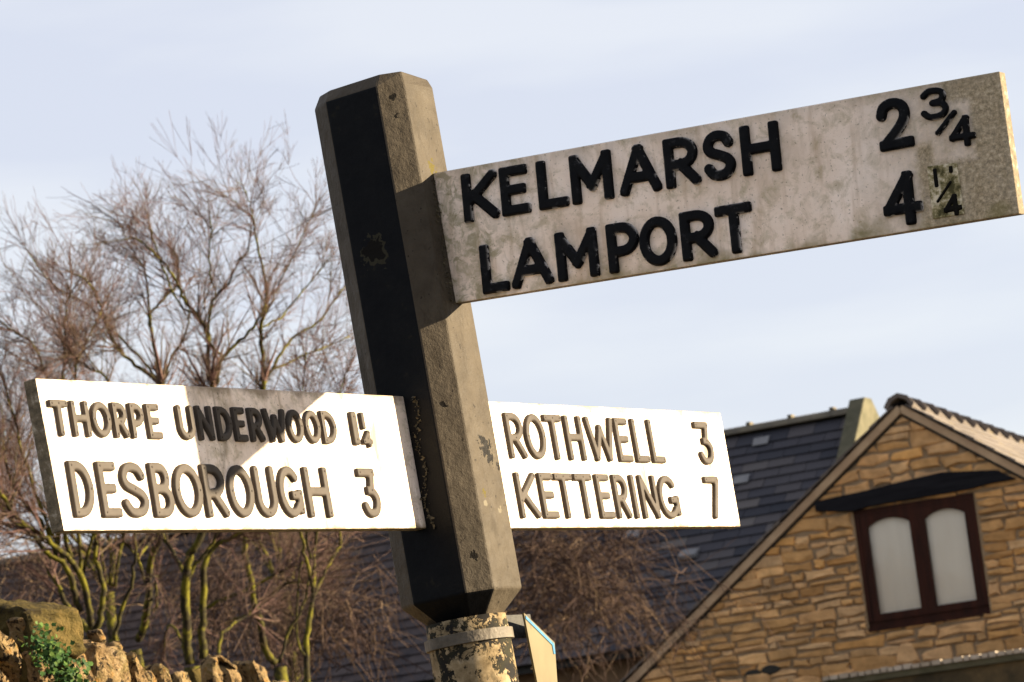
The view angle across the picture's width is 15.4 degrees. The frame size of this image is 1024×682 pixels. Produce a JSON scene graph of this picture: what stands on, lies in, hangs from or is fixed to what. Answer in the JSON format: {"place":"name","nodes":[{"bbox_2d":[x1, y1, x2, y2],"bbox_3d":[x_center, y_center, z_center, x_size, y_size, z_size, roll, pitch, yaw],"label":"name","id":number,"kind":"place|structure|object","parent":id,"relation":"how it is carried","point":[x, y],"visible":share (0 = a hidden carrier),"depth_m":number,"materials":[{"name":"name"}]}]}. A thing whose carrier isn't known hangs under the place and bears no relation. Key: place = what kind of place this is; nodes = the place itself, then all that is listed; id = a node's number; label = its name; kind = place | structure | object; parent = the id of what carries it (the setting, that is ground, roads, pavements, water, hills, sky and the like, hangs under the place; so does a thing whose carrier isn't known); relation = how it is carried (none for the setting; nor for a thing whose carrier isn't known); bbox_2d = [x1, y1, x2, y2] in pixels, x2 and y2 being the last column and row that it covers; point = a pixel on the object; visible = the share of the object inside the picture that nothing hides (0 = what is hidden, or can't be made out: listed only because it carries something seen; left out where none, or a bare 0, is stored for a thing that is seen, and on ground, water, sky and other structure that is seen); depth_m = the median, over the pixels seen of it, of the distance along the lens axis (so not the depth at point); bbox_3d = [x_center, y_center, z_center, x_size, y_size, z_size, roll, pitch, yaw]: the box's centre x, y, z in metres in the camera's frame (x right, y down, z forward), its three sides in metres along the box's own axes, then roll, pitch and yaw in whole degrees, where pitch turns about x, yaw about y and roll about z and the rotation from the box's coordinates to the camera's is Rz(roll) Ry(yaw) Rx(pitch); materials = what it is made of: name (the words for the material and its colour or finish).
{"place":"outdoors","nodes":[
{"label":"outdoors","id":0,"kind":"place"},
{"bbox_2d":[0,397,878,681],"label":"barn","id":1,"kind":"structure","parent":0,"point":[780,467],"depth_m":38.38,"materials":[{"name":"tile"}]},
{"bbox_2d":[0,0,1023,558],"label":"sky","id":2,"kind":"structure","parent":0,"point":[933,316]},
{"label":"bank","id":3,"kind":"structure","parent":0,"visible":0},
{"bbox_2d":[0,335,71,556],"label":"bare tree","id":4,"kind":"object","parent":3,"relation":"on","point":[6,426],"visible":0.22,"depth_m":25.91,"materials":[{"name":"brown plant"}]},
{"bbox_2d":[0,204,174,639],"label":"bare tree","id":5,"kind":"object","parent":3,"relation":"on","point":[70,344],"visible":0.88,"depth_m":18.41,"materials":[{"name":"brown plant"}]},
{"bbox_2d":[0,292,211,642],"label":"bare tree","id":6,"kind":"object","parent":3,"relation":"on","point":[112,620],"visible":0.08,"depth_m":26.93,"materials":[{"name":"brown plant"}]},
{"bbox_2d":[112,533,149,640],"bbox_3d":[-1.834,1.540,18.524,0.513,2.209,0.416,-11,-9,24],"label":"bare tree","id":7,"kind":"object","parent":3,"relation":"on","point":[118,624],"visible":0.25,"depth_m":18.72,"materials":[{"name":"brown plant"}]},
{"bbox_2d":[0,154,264,666],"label":"bare tree","id":8,"kind":"object","parent":3,"relation":"on","point":[160,376],"visible":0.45,"depth_m":19.91,"materials":[{"name":"brown plant"}]},
{"bbox_2d":[0,494,302,665],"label":"bramble bush","id":9,"kind":"object","parent":3,"relation":"on","point":[225,610],"visible":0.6,"depth_m":20.85,"materials":[{"name":"brown plant"}]},
{"bbox_2d":[67,112,330,671],"bbox_3d":[-1.555,0.818,19.351,1.383,3.801,2.070,-1,-10,-35],"label":"bare tree","id":10,"kind":"object","parent":3,"relation":"on","point":[212,375],"visible":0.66,"depth_m":19.23,"materials":[{"name":"brown plant"}]},
{"bbox_2d":[155,111,380,681],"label":"bare tree","id":11,"kind":"object","parent":3,"relation":"on","point":[280,673],"visible":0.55,"depth_m":20.64,"materials":[{"name":"brown plant"}]},
{"bbox_2d":[181,326,363,681],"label":"bare tree","id":12,"kind":"object","parent":3,"relation":"on","point":[269,562],"visible":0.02,"depth_m":28.17,"materials":[{"name":"brown plant"}]},
{"bbox_2d":[171,531,432,681],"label":"bramble bush","id":13,"kind":"object","parent":3,"relation":"on","point":[319,632],"visible":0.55,"depth_m":21.74,"materials":[{"name":"brown plant"}]},
{"bbox_2d":[253,286,367,681],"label":"bare tree","id":14,"kind":"object","parent":3,"relation":"on","point":[312,551],"visible":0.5,"depth_m":17.65,"materials":[{"name":"brown plant"}]},
{"bbox_2d":[394,529,782,681],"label":"bramble bush","id":15,"kind":"object","parent":3,"relation":"on","point":[569,550],"visible":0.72,"depth_m":26.72,"materials":[{"name":"brown plant"}]},
{"bbox_2d":[603,529,736,681],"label":"bramble bush","id":16,"kind":"object","parent":3,"relation":"on","point":[626,538],"visible":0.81,"depth_m":26.44,"materials":[{"name":"brown plant"}]},
{"label":"ground","id":17,"kind":"structure","parent":0,"visible":0},
{"bbox_2d":[0,599,286,681],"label":"dry stone wall","id":18,"kind":"structure","parent":17,"relation":"on","point":[112,661],"depth_m":8.87,"materials":[{"name":"beige stone"}]},
{"bbox_2d":[8,621,95,681],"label":"ivy","id":19,"kind":"object","parent":18,"relation":"attached to","point":[50,656],"visible":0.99,"depth_m":8.57,"materials":[{"name":"green plant"}]},
{"bbox_2d":[24,71,1023,681],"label":"signpost","id":20,"kind":"object","parent":17,"relation":"on","point":[436,463],"visible":1,"depth_m":7.03,"materials":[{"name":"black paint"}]},
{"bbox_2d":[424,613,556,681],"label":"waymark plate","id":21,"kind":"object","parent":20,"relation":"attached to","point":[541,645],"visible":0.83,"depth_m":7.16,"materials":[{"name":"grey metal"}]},
{"bbox_2d":[619,393,1023,681],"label":"stone house","id":22,"kind":"structure","parent":17,"relation":"on","point":[888,546],"depth_m":30.94,"materials":[{"name":"stone"}]},
{"bbox_2d":[853,493,990,631],"bbox_3d":[3.334,1.802,30.836,1.016,0.997,0.109,-10,-9,19],"label":"window","id":23,"kind":"structure","parent":22,"relation":"in","point":[921,562],"depth_m":30.84,"materials":[{"name":"red wood"}]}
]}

